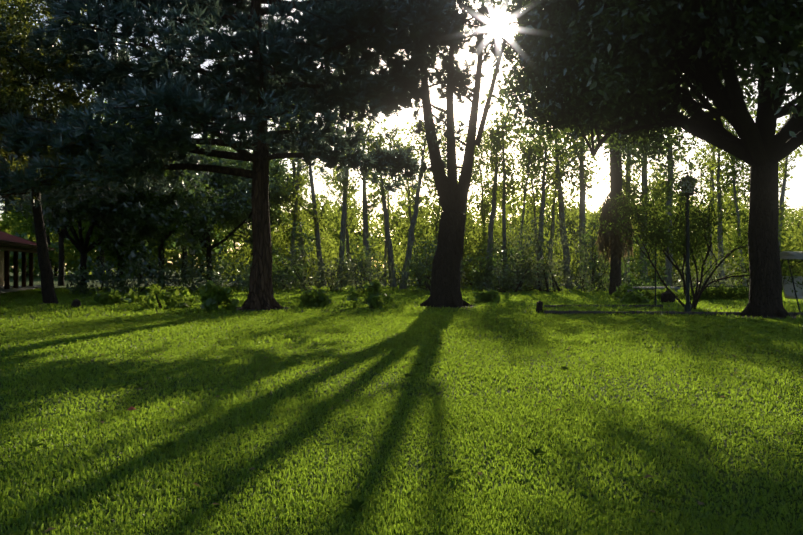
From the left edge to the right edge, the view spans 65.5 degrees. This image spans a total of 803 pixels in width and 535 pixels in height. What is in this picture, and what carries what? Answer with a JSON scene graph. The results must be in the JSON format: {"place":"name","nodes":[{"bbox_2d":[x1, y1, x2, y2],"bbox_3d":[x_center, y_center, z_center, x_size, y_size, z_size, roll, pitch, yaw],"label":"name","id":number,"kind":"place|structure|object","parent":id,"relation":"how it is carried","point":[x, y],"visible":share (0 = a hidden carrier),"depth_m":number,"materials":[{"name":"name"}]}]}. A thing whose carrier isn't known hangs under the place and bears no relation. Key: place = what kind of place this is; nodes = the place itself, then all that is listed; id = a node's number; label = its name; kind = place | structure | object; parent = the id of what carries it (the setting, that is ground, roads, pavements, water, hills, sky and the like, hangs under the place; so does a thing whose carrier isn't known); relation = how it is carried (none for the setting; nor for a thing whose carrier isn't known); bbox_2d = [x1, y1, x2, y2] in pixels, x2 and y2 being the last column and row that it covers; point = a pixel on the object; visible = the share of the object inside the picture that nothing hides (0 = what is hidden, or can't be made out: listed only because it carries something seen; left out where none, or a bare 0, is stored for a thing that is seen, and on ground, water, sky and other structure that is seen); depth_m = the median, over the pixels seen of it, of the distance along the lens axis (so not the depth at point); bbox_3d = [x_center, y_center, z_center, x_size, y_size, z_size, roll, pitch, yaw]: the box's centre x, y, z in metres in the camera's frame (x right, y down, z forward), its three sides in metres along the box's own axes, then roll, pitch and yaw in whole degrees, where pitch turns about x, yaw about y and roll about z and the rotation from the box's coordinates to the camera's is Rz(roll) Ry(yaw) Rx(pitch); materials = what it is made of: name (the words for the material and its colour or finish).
{"place":"outdoors","nodes":[
{"label":"outdoors","id":0,"kind":"place"},
{"bbox_2d":[0,0,114,189],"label":"corner tree","id":1,"kind":"object","parent":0,"point":[58,100],"depth_m":18.75,"materials":[{"name":"green plant"}]},
{"bbox_2d":[0,340,802,422],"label":"lawn grass","id":2,"kind":"structure","parent":0,"point":[224,357],"depth_m":8.38,"materials":[{"name":"green plant"}]},
{"bbox_2d":[0,268,802,534],"bbox_3d":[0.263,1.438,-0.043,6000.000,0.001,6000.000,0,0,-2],"label":"ground","id":3,"kind":"structure","parent":0,"point":[36,280],"depth_m":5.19,"materials":[{"name":"green plant"}]},
{"bbox_2d":[0,231,54,293],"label":"building","id":4,"kind":"structure","parent":3,"relation":"on","point":[13,243],"depth_m":38.02,"materials":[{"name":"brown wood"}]},
{"bbox_2d":[0,197,137,285],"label":"tree","id":5,"kind":"object","parent":3,"relation":"on","point":[25,220],"depth_m":49.78,"materials":[{"name":"green plant"}]},
{"bbox_2d":[46,221,104,282],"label":"tree","id":6,"kind":"object","parent":3,"relation":"on","point":[101,260],"depth_m":59.04,"materials":[{"name":"plant"}]},
{"bbox_2d":[1,0,155,303],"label":"leaning tree","id":7,"kind":"object","parent":3,"relation":"on","point":[47,286],"depth_m":24.58,"materials":[{"name":"plant"}]},
{"bbox_2d":[0,107,233,291],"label":"tree","id":8,"kind":"object","parent":3,"relation":"on","point":[131,221],"depth_m":33.50,"materials":[{"name":"green plant"}]},
{"bbox_2d":[36,92,215,288],"bbox_3d":[-17.591,-4.414,38.930,11.600,12.150,13.485,0,0,-2],"label":"tree","id":9,"kind":"object","parent":3,"relation":"on","point":[99,237],"depth_m":36.55,"materials":[{"name":"green plant"}]},
{"bbox_2d":[87,219,183,283],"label":"tree","id":10,"kind":"object","parent":3,"relation":"on","point":[141,275],"depth_m":54.16,"materials":[{"name":"plant"}]},
{"bbox_2d":[62,245,296,294],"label":"bushes","id":11,"kind":"object","parent":3,"relation":"on","point":[114,277],"depth_m":35.71,"materials":[{"name":"green plant"}]},
{"bbox_2d":[121,120,252,285],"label":"tree","id":12,"kind":"object","parent":3,"relation":"on","point":[219,180],"depth_m":43.09,"materials":[{"name":"green plant"}]},
{"bbox_2d":[148,134,229,282],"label":"tree","id":13,"kind":"object","parent":3,"relation":"on","point":[218,226],"depth_m":57.86,"materials":[{"name":"green plant"}]},
{"bbox_2d":[189,247,195,284],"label":"lamp post","id":14,"kind":"object","parent":3,"relation":"on","point":[191,252],"visible":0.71,"depth_m":40.48,"materials":[{"name":"metal"}]},
{"bbox_2d":[123,136,296,281],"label":"tree","id":15,"kind":"object","parent":3,"relation":"on","point":[227,207],"depth_m":43.07,"materials":[{"name":"green plant"}]},
{"bbox_2d":[0,0,468,309],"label":"pine tree","id":16,"kind":"object","parent":3,"relation":"on","point":[181,90],"depth_m":18.57,"materials":[{"name":"green plant"}]},
{"bbox_2d":[204,134,309,268],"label":"tree","id":17,"kind":"object","parent":3,"relation":"on","point":[281,170],"depth_m":47.24,"materials":[{"name":"green plant"}]},
{"bbox_2d":[92,280,648,310],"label":"shrubs","id":18,"kind":"object","parent":3,"relation":"on","point":[373,289],"depth_m":21.87,"materials":[{"name":"green plant"}]},
{"bbox_2d":[71,290,674,312],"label":"rocks","id":19,"kind":"object","parent":3,"relation":"on","point":[667,296],"visible":0.73,"depth_m":22.20,"materials":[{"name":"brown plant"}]},
{"bbox_2d":[0,311,786,511],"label":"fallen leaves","id":20,"kind":"object","parent":3,"relation":"on","point":[356,504],"visible":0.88,"depth_m":4.91,"materials":[{"name":"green plant"}]},
{"bbox_2d":[0,285,802,320],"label":"lawn grass","id":21,"kind":"structure","parent":3,"relation":"on","point":[13,300],"depth_m":23.53,"materials":[{"name":"green plant"}]},
{"bbox_2d":[0,176,802,277],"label":"tree line","id":22,"kind":"object","parent":3,"relation":"on","point":[8,228],"depth_m":100.10,"materials":[{"name":"green plant"}]},
{"bbox_2d":[1,228,802,278],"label":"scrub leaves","id":23,"kind":"object","parent":3,"relation":"on","point":[56,247],"visible":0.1,"depth_m":86.97,"materials":[{"name":"green plant"}]},
{"bbox_2d":[5,307,802,531],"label":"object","id":24,"kind":"object","parent":3,"relation":"on","point":[646,476],"depth_m":7.00,"materials":[{"name":"plant"}]},
{"bbox_2d":[39,303,800,319],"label":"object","id":25,"kind":"structure","parent":3,"relation":"on","point":[275,308],"depth_m":21.00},
{"bbox_2d":[382,0,514,307],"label":"cypress tree","id":26,"kind":"object","parent":25,"relation":"on","point":[445,289],"depth_m":22.72,"materials":[{"name":"brown plant"}]},
{"bbox_2d":[281,214,564,292],"bbox_3d":[0.728,-0.538,38.428,18.485,4.996,4.773,0,0,23],"label":"shrub belt","id":27,"kind":"object","parent":3,"relation":"on","point":[373,251],"depth_m":37.73,"materials":[{"name":"green plant"}]},
{"bbox_2d":[272,243,575,291],"bbox_3d":[0.953,0.341,37.313,18.313,3.643,5.227,0,0,-2],"label":"shrub belt","id":28,"kind":"object","parent":3,"relation":"on","point":[323,267],"depth_m":36.94,"materials":[{"name":"green plant"}]},
{"bbox_2d":[272,219,672,292],"bbox_3d":[3.904,-0.530,37.571,25.019,4.967,9.211,0,0,-2],"label":"shrub belt","id":29,"kind":"object","parent":3,"relation":"on","point":[632,282],"depth_m":37.63,"materials":[{"name":"green plant"}]},
{"bbox_2d":[215,181,802,285],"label":"understory back","id":30,"kind":"object","parent":3,"relation":"on","point":[470,245],"depth_m":50.55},
{"bbox_2d":[267,71,802,289],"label":"poplar row","id":31,"kind":"object","parent":3,"relation":"on","point":[479,180],"depth_m":43.10,"materials":[{"name":"green plant"}]},
{"bbox_2d":[561,126,660,293],"bbox_3d":[10.982,-3.453,31.955,5.599,9.996,4.995,0,0,-2],"label":"palm","id":32,"kind":"object","parent":3,"relation":"on","point":[616,186],"depth_m":31.92,"materials":[{"name":"plant"}]},
{"bbox_2d":[593,191,635,265],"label":"dead palm fronds","id":33,"kind":"object","parent":32,"relation":"attached to","point":[605,241],"visible":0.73,"depth_m":31.69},
{"bbox_2d":[479,202,749,292],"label":"bushes","id":34,"kind":"object","parent":3,"relation":"on","point":[585,261],"depth_m":36.94,"materials":[{"name":"green plant"}]},
{"bbox_2d":[445,0,802,317],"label":"broadleaf tree","id":35,"kind":"object","parent":3,"relation":"on","point":[612,85],"depth_m":16.73,"materials":[{"name":"green plant"}]},
{"bbox_2d":[622,287,679,292],"bbox_3d":[11.736,1.203,29.431,2.486,0.570,0.700,0,0,-2],"label":"concrete bench","id":36,"kind":"object","parent":3,"relation":"on","point":[672,288],"visible":0.29,"depth_m":29.09,"materials":[{"name":"grey concrete"}]},
{"bbox_2d":[544,305,802,315],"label":"kerb edging","id":37,"kind":"object","parent":3,"relation":"on","point":[652,312],"visible":0.35,"depth_m":19.03,"materials":[{"name":"grey concrete"}]},
{"bbox_2d":[561,305,786,311],"bbox_3d":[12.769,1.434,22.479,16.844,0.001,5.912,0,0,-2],"label":"plants","id":38,"kind":"object","parent":3,"relation":"on","point":[672,310],"visible":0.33,"depth_m":21.85,"materials":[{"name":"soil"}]},
{"bbox_2d":[654,244,656,304],"bbox_3d":[9.409,0.257,23.140,0.086,2.362,0.090,0,0,-2],"label":"thin pole","id":39,"kind":"object","parent":38,"relation":"on","point":[655,301],"visible":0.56,"depth_m":23.12,"materials":[{"name":"metal"}]},
{"bbox_2d":[679,171,695,311],"bbox_3d":[8.897,-0.775,19.416,0.420,4.427,0.420,0,0,-2],"label":"lamp post","id":40,"kind":"object","parent":38,"relation":"on","point":[687,306],"visible":0.79,"depth_m":19.37,"materials":[{"name":"metal"}]},
{"bbox_2d":[619,284,748,299],"bbox_3d":[12.670,1.164,27.546,6.078,0.986,1.799,0,0,-2],"label":"hedge","id":41,"kind":"object","parent":3,"relation":"on","point":[716,293],"depth_m":27.26,"materials":[{"name":"green plant"}]},
{"bbox_2d":[579,161,802,310],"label":"ornamental tree","id":42,"kind":"object","parent":3,"relation":"on","point":[666,236],"depth_m":20.27,"materials":[{"name":"green plant"}]},
{"bbox_2d":[677,286,748,292],"bbox_3d":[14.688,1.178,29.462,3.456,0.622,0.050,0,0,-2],"label":"bench","id":43,"kind":"object","parent":3,"relation":"on","point":[711,286],"visible":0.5,"depth_m":29.45,"materials":[{"name":"paint"}]},
{"bbox_2d":[780,251,802,311],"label":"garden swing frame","id":44,"kind":"object","parent":3,"relation":"on","point":[788,287],"visible":0.69,"depth_m":19.88,"materials":[{"name":"paint"}]},
{"bbox_2d":[0,310,802,356],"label":"lawn grass","id":45,"kind":"structure","parent":0,"point":[318,321],"depth_m":14.01,"materials":[{"name":"green plant"}]},
{"bbox_2d":[0,0,802,267],"label":"sky","id":46,"kind":"structure","parent":0,"point":[461,112],"materials":[{"name":"white"}]},
{"bbox_2d":[34,488,802,534],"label":"lawn grass","id":47,"kind":"structure","parent":0,"point":[498,526],"depth_m":3.54,"materials":[{"name":"green plant"}]}
]}

